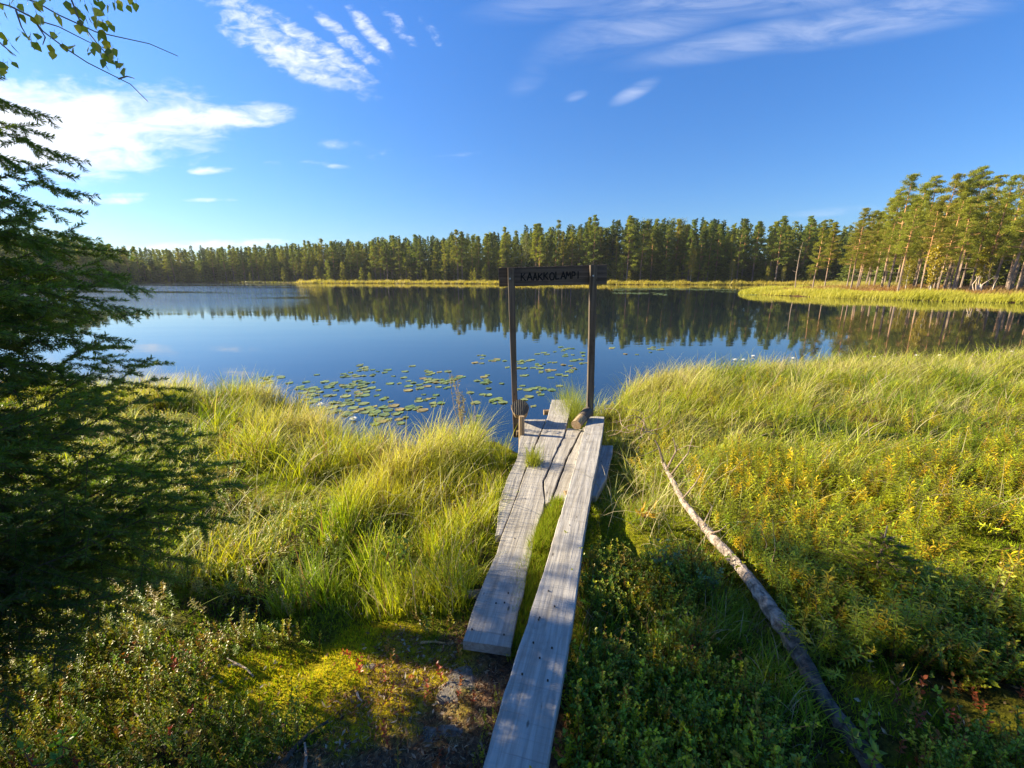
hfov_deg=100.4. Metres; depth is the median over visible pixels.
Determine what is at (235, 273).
pine tree
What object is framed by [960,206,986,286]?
pine tree
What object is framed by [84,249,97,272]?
pine tree
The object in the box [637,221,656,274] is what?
pine tree
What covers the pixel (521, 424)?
stake
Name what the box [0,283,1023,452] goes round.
water
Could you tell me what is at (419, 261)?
pine tree
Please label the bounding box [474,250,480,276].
pine tree
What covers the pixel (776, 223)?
pine tree
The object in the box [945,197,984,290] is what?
pine tree
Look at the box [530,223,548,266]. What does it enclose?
pine tree
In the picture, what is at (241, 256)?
pine tree
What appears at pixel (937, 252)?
young birch
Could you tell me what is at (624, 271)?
young pine
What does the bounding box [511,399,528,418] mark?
log stub
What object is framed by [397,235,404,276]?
spruce tree
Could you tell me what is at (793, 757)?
leafy seedling
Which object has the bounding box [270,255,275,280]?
pine tree
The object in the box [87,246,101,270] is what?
pine tree
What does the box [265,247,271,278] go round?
pine tree
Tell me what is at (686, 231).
pine tree
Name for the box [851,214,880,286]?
pine tree
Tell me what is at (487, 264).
pine tree
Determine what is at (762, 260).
pine tree
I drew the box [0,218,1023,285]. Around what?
forest
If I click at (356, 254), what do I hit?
pine tree
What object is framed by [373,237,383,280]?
pine tree
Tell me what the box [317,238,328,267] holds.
pine tree
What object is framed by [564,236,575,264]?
pine tree
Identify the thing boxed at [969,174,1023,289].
pine tree
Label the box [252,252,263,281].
pine tree
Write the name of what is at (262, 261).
pine tree
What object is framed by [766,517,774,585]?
dry stalk
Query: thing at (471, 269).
young pine
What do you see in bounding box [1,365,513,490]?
sedge grass
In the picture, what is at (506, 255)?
pine tree
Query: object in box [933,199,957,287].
pine tree
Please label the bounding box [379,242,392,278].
pine tree
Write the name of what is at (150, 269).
young pine
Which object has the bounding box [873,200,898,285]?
pine tree
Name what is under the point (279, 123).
sky
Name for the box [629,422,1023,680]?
marsh tea shrubs
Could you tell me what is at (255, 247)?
pine tree
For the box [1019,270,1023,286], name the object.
pine tree
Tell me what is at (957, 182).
pine tree
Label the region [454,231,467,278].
pine tree
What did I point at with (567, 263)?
pine tree
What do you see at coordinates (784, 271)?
young birch
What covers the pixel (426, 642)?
fallen twig
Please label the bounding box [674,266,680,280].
young pine
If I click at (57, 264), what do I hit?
pine tree
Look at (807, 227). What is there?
pine tree
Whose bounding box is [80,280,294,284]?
sedge belt
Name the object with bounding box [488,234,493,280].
spruce tree
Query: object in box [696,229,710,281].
pine tree
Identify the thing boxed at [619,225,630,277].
spruce tree
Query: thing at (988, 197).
pine tree
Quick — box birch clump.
[972,276,998,290]
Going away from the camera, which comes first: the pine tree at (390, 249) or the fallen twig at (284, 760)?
the fallen twig at (284, 760)
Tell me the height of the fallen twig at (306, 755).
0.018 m
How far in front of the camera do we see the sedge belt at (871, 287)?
46.56 m
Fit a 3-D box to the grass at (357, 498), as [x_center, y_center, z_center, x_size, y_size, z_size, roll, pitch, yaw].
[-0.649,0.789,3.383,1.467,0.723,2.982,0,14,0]
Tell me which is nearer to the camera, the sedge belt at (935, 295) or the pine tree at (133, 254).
the sedge belt at (935, 295)
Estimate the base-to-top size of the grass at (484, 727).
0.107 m
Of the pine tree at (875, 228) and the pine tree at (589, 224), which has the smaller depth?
the pine tree at (875, 228)
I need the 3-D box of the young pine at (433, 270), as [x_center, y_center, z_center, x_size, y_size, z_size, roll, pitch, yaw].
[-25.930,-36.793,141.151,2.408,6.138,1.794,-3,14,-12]
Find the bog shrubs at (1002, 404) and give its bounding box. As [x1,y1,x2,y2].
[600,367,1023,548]
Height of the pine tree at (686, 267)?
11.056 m
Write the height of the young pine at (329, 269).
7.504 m
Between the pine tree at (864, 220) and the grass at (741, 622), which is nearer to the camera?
the grass at (741, 622)
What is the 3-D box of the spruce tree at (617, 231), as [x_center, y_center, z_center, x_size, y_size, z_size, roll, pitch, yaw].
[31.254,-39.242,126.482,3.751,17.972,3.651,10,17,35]
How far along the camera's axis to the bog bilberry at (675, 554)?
2.26 m
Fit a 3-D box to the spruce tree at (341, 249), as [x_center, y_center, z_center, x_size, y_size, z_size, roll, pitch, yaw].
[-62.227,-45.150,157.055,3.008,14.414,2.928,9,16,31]
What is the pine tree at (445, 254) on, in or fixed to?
on the ground at (992, 697)
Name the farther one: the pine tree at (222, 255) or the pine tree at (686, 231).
the pine tree at (222, 255)
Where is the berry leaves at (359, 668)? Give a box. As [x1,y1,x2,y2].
[0,632,475,767]
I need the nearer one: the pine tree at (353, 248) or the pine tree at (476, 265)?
the pine tree at (476, 265)
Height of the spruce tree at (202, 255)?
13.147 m
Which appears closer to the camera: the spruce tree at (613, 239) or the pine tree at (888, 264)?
the pine tree at (888, 264)
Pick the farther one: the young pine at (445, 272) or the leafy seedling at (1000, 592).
the young pine at (445, 272)
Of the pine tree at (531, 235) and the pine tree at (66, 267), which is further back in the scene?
the pine tree at (531, 235)
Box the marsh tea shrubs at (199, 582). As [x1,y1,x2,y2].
[0,482,382,695]
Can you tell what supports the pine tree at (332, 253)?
on the ground at (992, 697)
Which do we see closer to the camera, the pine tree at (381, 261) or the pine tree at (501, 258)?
the pine tree at (501, 258)
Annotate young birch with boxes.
[544,252,551,265]
[687,247,697,280]
[728,259,736,281]
[780,266,786,280]
[898,257,919,288]
[923,243,949,290]
[974,247,997,288]
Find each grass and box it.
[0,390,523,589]
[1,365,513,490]
[237,417,516,622]
[470,604,532,767]
[554,429,961,764]
[575,339,1023,463]
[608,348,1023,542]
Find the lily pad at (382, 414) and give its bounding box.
[379,412,389,415]
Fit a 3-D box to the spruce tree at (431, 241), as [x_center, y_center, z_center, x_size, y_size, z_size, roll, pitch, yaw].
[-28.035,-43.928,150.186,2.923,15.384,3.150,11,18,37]
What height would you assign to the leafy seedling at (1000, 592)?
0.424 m
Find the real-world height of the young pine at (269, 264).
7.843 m
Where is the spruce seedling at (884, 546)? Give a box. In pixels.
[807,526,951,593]
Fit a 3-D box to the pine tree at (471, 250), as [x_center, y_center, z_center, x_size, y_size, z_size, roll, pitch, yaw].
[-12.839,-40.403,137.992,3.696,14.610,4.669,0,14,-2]
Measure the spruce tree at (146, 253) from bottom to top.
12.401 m
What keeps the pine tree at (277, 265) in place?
on the ground at (992, 697)
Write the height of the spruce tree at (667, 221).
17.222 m
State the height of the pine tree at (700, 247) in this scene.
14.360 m
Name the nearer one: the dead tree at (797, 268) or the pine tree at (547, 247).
the dead tree at (797, 268)
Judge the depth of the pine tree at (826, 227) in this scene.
111.89 m
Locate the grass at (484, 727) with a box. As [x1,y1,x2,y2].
[470,604,532,767]
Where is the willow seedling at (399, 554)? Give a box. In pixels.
[381,531,414,586]
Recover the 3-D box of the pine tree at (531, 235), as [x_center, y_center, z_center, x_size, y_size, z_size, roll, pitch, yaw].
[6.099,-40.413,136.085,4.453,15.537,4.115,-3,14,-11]
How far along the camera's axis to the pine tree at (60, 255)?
105.07 m
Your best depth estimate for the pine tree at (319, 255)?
154.51 m
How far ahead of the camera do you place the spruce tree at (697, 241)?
119.84 m
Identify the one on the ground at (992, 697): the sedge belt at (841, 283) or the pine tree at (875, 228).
the pine tree at (875, 228)
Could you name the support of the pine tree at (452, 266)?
on the ground at (992, 697)
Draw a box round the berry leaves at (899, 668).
[590,570,1023,767]
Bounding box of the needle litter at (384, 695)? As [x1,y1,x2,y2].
[253,620,587,767]
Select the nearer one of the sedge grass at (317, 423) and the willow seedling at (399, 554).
the willow seedling at (399, 554)
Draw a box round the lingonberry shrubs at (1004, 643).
[529,521,1023,767]
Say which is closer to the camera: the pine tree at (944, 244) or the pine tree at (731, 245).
the pine tree at (944, 244)
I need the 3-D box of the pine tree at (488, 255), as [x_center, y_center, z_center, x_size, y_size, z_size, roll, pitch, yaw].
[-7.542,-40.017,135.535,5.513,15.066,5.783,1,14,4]
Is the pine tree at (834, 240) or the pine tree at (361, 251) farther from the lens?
the pine tree at (361, 251)
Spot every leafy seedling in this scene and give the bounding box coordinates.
[745,707,806,767]
[836,701,907,767]
[980,558,1023,628]
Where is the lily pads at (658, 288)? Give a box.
[613,288,757,294]
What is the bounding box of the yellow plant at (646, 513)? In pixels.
[635,500,661,520]
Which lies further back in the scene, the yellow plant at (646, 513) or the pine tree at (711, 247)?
the pine tree at (711, 247)
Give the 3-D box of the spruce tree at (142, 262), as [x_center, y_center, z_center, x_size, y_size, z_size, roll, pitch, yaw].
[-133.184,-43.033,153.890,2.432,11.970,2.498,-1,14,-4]
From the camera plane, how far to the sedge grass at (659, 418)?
6.14 m
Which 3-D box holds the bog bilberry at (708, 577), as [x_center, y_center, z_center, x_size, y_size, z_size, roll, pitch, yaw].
[0.981,0.995,2.125,0.158,0.217,0.089,0,14,0]
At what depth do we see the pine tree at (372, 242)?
145.03 m
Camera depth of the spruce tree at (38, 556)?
1.48 m
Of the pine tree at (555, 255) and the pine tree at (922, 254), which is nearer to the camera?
the pine tree at (922, 254)
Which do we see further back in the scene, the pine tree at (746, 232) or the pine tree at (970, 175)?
the pine tree at (746, 232)
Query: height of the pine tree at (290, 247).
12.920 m
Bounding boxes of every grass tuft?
[516,441,545,468]
[543,373,614,442]
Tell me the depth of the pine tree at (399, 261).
141.71 m
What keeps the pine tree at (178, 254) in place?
on the ground at (992, 697)
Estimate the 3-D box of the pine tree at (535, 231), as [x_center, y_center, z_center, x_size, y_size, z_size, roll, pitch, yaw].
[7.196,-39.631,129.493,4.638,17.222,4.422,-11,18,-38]
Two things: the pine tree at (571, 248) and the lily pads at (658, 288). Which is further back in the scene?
the pine tree at (571, 248)
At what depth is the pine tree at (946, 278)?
50.28 m
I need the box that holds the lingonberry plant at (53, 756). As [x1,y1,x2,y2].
[17,719,84,767]
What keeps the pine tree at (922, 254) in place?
on the ground at (992, 697)
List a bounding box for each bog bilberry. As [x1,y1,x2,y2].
[650,538,683,572]
[696,567,725,597]
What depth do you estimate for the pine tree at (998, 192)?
48.44 m
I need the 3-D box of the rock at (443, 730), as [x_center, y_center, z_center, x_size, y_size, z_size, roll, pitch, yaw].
[-0.254,1.285,1.553,0.233,0.046,0.120,4,15,17]
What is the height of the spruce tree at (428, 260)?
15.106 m
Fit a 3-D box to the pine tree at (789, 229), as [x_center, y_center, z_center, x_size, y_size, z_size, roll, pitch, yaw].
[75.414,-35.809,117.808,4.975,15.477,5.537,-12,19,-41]
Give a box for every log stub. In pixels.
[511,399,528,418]
[571,407,592,428]
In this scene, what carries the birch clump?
on the ground at (992, 697)
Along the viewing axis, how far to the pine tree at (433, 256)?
141.61 m
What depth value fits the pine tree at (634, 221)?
124.60 m
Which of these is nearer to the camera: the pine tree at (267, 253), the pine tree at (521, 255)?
the pine tree at (521, 255)
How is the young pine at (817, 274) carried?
on the ground at (992, 697)
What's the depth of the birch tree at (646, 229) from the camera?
125.45 m
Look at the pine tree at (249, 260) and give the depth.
155.69 m
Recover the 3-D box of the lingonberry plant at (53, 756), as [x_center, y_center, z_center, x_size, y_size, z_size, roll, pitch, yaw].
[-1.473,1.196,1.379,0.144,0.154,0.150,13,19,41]
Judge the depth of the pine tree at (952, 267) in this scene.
61.85 m
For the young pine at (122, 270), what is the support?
on the ground at (992, 697)
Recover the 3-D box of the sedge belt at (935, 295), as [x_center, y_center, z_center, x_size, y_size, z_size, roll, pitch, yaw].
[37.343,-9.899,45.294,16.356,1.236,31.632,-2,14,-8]
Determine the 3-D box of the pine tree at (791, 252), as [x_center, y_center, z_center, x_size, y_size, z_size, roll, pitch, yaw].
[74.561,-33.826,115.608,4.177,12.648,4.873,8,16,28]
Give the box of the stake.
[519,415,524,439]
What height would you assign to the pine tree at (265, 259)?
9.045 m
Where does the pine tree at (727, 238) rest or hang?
on the ground at (992, 697)
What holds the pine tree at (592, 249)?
on the ground at (992, 697)
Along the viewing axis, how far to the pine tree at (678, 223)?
122.32 m
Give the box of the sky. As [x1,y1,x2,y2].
[0,0,1023,260]
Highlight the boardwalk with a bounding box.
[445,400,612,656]
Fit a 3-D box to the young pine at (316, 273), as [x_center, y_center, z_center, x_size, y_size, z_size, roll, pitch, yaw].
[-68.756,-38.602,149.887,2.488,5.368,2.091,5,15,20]
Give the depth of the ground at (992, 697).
1.83 m
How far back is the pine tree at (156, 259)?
151.99 m
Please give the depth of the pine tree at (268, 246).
158.36 m
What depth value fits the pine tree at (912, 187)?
48.94 m
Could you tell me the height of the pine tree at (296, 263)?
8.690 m
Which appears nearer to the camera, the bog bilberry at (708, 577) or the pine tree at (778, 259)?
the bog bilberry at (708, 577)
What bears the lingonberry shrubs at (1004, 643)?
on the ground at (992, 697)
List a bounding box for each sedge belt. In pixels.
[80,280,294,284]
[294,279,839,285]
[738,284,1023,302]
[770,283,1023,295]
[797,280,905,286]
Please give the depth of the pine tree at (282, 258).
159.02 m
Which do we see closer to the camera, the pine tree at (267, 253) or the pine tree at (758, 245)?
the pine tree at (758, 245)
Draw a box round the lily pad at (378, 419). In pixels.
[373,417,384,420]
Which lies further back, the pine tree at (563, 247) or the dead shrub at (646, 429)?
the pine tree at (563, 247)
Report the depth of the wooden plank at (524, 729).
1.70 m
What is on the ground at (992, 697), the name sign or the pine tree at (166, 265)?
the pine tree at (166, 265)
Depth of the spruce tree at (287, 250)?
160.03 m
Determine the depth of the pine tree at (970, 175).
49.91 m
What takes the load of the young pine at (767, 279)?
on the ground at (992, 697)
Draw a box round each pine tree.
[0,245,16,276]
[52,230,70,271]
[52,251,63,269]
[60,237,82,281]
[75,250,83,281]
[81,251,92,280]
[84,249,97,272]
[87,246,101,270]
[98,248,114,269]
[120,248,134,281]
[130,246,143,281]
[141,258,146,279]
[154,258,162,280]
[159,250,172,280]
[166,250,178,281]
[174,248,184,281]
[194,252,203,280]
[207,247,217,278]
[215,251,220,271]
[219,246,230,281]
[225,245,237,281]
[230,249,236,280]
[238,250,247,281]
[246,247,255,281]
[250,244,263,269]
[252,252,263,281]
[259,252,265,281]
[263,256,270,275]
[265,243,274,273]
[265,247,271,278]
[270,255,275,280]
[276,259,281,280]
[280,251,286,263]
[287,246,298,280]
[288,249,296,281]
[293,257,300,276]
[295,249,301,279]
[298,253,307,279]
[300,240,312,279]
[305,241,314,279]
[309,251,316,279]
[315,245,325,267]
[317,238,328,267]
[327,241,338,270]
[328,242,338,278]
[346,247,354,279]
[349,243,356,265]
[352,246,360,278]
[358,245,367,271]
[367,239,381,280]
[368,246,376,279]
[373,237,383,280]
[377,247,387,280]
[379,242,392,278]
[387,235,397,276]
[387,247,395,279]
[391,239,407,280]
[402,252,409,278]
[406,240,413,276]
[408,234,424,281]
[415,245,427,279]
[429,244,438,279]
[438,241,450,279]
[449,248,456,277]
[451,229,463,279]
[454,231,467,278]
[455,240,466,268]
[468,236,477,276]
[471,236,483,276]
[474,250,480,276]
[480,233,494,280]
[481,248,490,276]
[493,242,501,280]
[497,244,505,267]
[499,226,510,264]
[503,250,509,266]
[508,243,519,265]
[516,244,524,266]
[527,232,535,258]
[529,224,541,266]
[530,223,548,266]
[533,235,547,266]
[542,240,552,264]
[547,235,559,265]
[549,220,564,265]
[557,231,567,265]
[564,232,579,264]
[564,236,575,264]
[564,240,570,265]
[572,229,586,264]
[577,230,592,265]
[580,217,593,260]
[585,214,602,264]
[589,224,601,264]
[594,226,606,264]
[594,232,605,264]
[603,235,611,263]
[611,236,620,278]
[615,215,639,280]
[620,219,633,257]
[621,217,641,277]
[630,220,650,280]
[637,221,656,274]
[643,232,661,279]
[659,225,677,279]
[669,218,684,280]
[673,227,684,265]
[674,224,691,279]
[674,233,685,281]
[681,242,696,280]
[682,219,696,281]
[692,230,707,282]
[696,226,707,258]
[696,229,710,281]
[703,229,715,281]
[710,224,726,279]
[715,234,723,263]
[722,233,731,255]
[724,234,736,278]
[730,218,749,279]
[734,225,752,279]
[744,221,766,282]
[758,239,772,267]
[762,221,783,281]
[765,215,792,281]
[766,242,780,280]
[773,225,794,279]
[778,235,795,279]
[785,236,796,277]
[792,215,817,276]
[800,218,818,258]
[806,220,831,287]
[813,226,830,275]
[819,223,842,285]
[837,220,866,285]
[838,208,873,287]
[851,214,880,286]
[852,210,883,285]
[862,212,888,284]
[864,210,886,283]
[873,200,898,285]
[875,188,912,286]
[876,172,923,289]
[881,196,904,282]
[883,218,907,276]
[886,181,934,285]
[892,198,929,291]
[896,205,914,283]
[902,205,942,285]
[910,173,967,288]
[912,175,950,286]
[919,201,949,288]
[925,183,970,287]
[927,191,973,289]
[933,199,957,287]
[937,196,977,287]
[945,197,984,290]
[945,247,975,287]
[946,169,991,288]
[948,165,1002,289]
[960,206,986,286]
[968,174,1010,289]
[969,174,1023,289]
[975,203,1010,283]
[977,203,997,245]
[982,174,1023,287]
[985,192,1018,285]
[993,198,1023,289]
[1002,212,1023,288]
[1005,201,1023,286]
[1011,216,1023,289]
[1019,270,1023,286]
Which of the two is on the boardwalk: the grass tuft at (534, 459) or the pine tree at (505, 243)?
the grass tuft at (534, 459)
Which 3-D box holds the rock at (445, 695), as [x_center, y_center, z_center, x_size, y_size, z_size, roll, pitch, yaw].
[-0.227,1.230,1.738,0.204,0.048,0.179,-3,14,-11]
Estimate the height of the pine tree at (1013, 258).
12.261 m
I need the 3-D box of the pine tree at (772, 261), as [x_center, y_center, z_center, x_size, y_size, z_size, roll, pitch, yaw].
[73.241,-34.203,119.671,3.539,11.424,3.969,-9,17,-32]
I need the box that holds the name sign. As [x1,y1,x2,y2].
[499,265,606,437]
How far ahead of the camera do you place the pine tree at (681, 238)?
123.61 m
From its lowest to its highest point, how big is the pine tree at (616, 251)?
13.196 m
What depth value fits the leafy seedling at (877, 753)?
1.40 m
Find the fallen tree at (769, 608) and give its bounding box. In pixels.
[640,436,884,767]
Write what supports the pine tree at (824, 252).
on the ground at (992, 697)
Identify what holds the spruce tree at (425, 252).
on the ground at (992, 697)
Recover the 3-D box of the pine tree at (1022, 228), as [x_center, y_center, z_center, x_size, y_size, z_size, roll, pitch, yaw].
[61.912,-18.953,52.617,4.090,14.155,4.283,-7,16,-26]
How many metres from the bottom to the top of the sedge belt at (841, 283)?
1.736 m
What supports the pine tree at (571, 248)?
on the ground at (992, 697)
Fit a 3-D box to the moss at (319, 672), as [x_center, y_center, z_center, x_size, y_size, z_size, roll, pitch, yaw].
[-0.679,1.207,1.776,1.105,0.102,0.634,0,14,0]
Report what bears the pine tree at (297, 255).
on the ground at (992, 697)
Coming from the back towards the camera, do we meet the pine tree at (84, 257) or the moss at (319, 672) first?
the pine tree at (84, 257)
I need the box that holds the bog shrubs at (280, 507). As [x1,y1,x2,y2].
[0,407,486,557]
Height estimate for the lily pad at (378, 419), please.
0.014 m
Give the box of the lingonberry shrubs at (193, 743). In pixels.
[0,599,461,767]
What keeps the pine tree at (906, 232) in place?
on the ground at (992, 697)
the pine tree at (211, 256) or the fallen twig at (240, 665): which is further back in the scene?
the pine tree at (211, 256)
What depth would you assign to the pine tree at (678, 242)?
125.30 m
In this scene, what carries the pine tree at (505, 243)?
on the ground at (992, 697)
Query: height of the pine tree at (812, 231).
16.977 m
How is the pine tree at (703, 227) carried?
on the ground at (992, 697)
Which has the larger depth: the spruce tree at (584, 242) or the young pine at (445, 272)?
the young pine at (445, 272)
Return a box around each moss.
[0,426,1023,767]
[206,618,480,757]
[505,490,564,658]
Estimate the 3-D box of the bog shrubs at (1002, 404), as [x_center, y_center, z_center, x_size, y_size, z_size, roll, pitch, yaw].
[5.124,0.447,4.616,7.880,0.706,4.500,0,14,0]
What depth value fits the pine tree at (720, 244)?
122.05 m
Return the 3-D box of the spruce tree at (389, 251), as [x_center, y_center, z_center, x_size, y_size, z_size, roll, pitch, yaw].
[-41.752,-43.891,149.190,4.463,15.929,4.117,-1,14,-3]
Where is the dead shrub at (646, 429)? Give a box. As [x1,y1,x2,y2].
[606,404,672,439]
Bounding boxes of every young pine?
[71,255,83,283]
[119,264,128,277]
[130,259,141,280]
[146,265,155,279]
[159,265,165,281]
[266,260,273,280]
[282,264,287,279]
[301,260,307,279]
[314,267,318,279]
[317,263,322,278]
[324,260,331,279]
[339,262,345,280]
[399,265,403,278]
[430,263,436,279]
[441,261,446,280]
[468,266,473,279]
[483,263,488,281]
[616,260,623,281]
[620,259,626,281]
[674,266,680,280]
[764,266,770,281]
[815,254,824,279]
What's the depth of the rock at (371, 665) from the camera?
1.82 m
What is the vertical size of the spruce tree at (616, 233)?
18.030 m
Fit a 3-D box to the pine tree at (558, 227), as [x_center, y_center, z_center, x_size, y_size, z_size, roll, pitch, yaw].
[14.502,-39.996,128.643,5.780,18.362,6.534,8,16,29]
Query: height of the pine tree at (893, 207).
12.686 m
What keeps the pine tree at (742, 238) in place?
on the ground at (992, 697)
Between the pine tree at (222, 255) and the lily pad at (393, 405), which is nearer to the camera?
the lily pad at (393, 405)
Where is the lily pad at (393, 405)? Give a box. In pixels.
[388,404,399,406]
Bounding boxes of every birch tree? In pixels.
[0,0,176,101]
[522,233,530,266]
[639,218,650,258]
[664,217,677,266]
[674,217,686,259]
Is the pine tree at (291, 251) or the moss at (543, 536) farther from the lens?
the pine tree at (291, 251)
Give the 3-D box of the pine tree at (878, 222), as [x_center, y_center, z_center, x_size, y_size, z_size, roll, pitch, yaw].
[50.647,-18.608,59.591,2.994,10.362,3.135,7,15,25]
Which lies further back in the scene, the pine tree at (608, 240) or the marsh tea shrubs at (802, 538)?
the pine tree at (608, 240)
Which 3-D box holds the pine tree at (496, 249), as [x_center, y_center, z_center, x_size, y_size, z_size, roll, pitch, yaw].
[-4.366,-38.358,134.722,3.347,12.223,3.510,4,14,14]
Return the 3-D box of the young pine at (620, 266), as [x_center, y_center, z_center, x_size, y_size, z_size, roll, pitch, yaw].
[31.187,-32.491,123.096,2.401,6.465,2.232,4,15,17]
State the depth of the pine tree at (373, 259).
146.70 m
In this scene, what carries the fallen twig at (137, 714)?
on the ground at (992, 697)
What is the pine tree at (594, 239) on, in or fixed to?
on the ground at (992, 697)
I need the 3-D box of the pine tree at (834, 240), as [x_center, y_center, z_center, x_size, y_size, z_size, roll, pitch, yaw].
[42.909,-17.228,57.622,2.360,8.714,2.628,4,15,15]
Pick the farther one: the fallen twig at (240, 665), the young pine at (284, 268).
the young pine at (284, 268)
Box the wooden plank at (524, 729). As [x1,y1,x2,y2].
[483,416,603,767]
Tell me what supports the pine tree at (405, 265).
on the ground at (992, 697)
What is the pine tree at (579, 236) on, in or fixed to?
on the ground at (992, 697)
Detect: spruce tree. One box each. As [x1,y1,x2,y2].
[0,74,247,733]
[138,247,146,280]
[144,247,151,266]
[199,245,206,277]
[286,245,290,272]
[337,241,342,267]
[339,241,344,266]
[388,235,395,276]
[393,236,400,279]
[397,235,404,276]
[422,239,427,276]
[426,236,431,278]
[429,236,433,260]
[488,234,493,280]
[493,232,497,263]
[581,224,588,262]
[607,220,615,258]
[611,221,618,258]
[612,220,620,278]
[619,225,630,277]
[628,218,639,279]
[660,220,669,278]
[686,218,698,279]
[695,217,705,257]
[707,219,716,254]
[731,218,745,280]
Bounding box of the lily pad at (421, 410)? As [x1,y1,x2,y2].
[417,408,427,411]
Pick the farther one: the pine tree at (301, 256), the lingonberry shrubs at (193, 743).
the pine tree at (301, 256)
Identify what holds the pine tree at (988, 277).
on the ground at (992, 697)
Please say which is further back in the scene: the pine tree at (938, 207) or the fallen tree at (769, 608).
the pine tree at (938, 207)
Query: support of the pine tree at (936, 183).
on the ground at (992, 697)
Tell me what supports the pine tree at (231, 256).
on the ground at (992, 697)
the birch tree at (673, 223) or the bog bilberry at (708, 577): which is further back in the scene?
the birch tree at (673, 223)
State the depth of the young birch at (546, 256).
131.06 m
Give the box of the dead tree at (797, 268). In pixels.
[794,243,802,287]
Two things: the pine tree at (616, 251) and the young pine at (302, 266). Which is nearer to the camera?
the pine tree at (616, 251)
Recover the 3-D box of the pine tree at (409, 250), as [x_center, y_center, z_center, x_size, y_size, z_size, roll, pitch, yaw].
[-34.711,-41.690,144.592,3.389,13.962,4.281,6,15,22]
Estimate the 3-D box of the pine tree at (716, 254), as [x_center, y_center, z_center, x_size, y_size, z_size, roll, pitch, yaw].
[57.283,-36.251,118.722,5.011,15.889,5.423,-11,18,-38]
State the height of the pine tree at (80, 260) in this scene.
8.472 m
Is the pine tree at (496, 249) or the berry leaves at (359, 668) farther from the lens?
the pine tree at (496, 249)
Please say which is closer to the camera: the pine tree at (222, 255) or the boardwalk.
the boardwalk
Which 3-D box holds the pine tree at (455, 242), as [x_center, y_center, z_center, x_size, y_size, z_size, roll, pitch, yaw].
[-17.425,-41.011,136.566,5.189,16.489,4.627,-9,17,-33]
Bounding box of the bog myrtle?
[448,373,465,436]
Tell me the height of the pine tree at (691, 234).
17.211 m
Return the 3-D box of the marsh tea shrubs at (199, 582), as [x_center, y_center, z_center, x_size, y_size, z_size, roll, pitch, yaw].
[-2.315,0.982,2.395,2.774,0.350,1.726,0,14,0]
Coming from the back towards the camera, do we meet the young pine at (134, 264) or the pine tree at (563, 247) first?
the young pine at (134, 264)
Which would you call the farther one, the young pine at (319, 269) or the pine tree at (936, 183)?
the young pine at (319, 269)
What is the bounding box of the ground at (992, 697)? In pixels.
[0,281,1023,767]
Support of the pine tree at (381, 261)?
on the ground at (992, 697)
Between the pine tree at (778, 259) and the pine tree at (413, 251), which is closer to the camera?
the pine tree at (778, 259)
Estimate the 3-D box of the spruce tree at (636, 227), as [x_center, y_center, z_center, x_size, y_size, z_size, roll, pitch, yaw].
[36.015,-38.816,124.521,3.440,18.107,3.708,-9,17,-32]
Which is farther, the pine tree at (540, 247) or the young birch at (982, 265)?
the pine tree at (540, 247)
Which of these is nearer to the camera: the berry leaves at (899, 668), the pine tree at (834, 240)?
the berry leaves at (899, 668)
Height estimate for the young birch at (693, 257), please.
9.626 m
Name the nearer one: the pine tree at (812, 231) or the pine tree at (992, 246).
the pine tree at (992, 246)
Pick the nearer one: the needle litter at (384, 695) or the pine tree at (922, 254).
the needle litter at (384, 695)
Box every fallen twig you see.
[134,712,165,747]
[226,658,253,676]
[281,720,328,764]
[303,742,307,767]
[420,641,448,643]
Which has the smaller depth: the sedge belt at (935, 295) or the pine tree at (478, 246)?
the sedge belt at (935, 295)
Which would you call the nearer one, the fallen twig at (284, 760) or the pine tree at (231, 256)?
the fallen twig at (284, 760)
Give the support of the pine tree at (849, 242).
on the ground at (992, 697)
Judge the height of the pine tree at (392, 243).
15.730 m
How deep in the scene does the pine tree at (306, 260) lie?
151.02 m
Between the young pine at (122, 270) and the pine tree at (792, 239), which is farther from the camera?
the young pine at (122, 270)
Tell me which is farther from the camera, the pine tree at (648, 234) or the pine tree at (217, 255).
the pine tree at (217, 255)
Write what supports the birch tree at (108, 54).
on the ground at (992, 697)
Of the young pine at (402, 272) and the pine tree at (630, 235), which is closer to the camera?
the pine tree at (630, 235)
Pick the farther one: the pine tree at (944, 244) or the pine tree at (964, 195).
the pine tree at (944, 244)
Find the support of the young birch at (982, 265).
on the ground at (992, 697)
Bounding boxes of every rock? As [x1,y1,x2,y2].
[363,663,376,668]
[420,724,463,741]
[436,666,477,704]
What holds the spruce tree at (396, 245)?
on the ground at (992, 697)
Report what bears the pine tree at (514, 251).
on the ground at (992, 697)
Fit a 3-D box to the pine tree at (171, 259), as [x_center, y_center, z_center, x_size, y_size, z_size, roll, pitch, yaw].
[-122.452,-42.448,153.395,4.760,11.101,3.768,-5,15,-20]
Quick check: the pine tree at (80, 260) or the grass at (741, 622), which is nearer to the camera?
the grass at (741, 622)
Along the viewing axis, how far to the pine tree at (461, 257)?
140.39 m

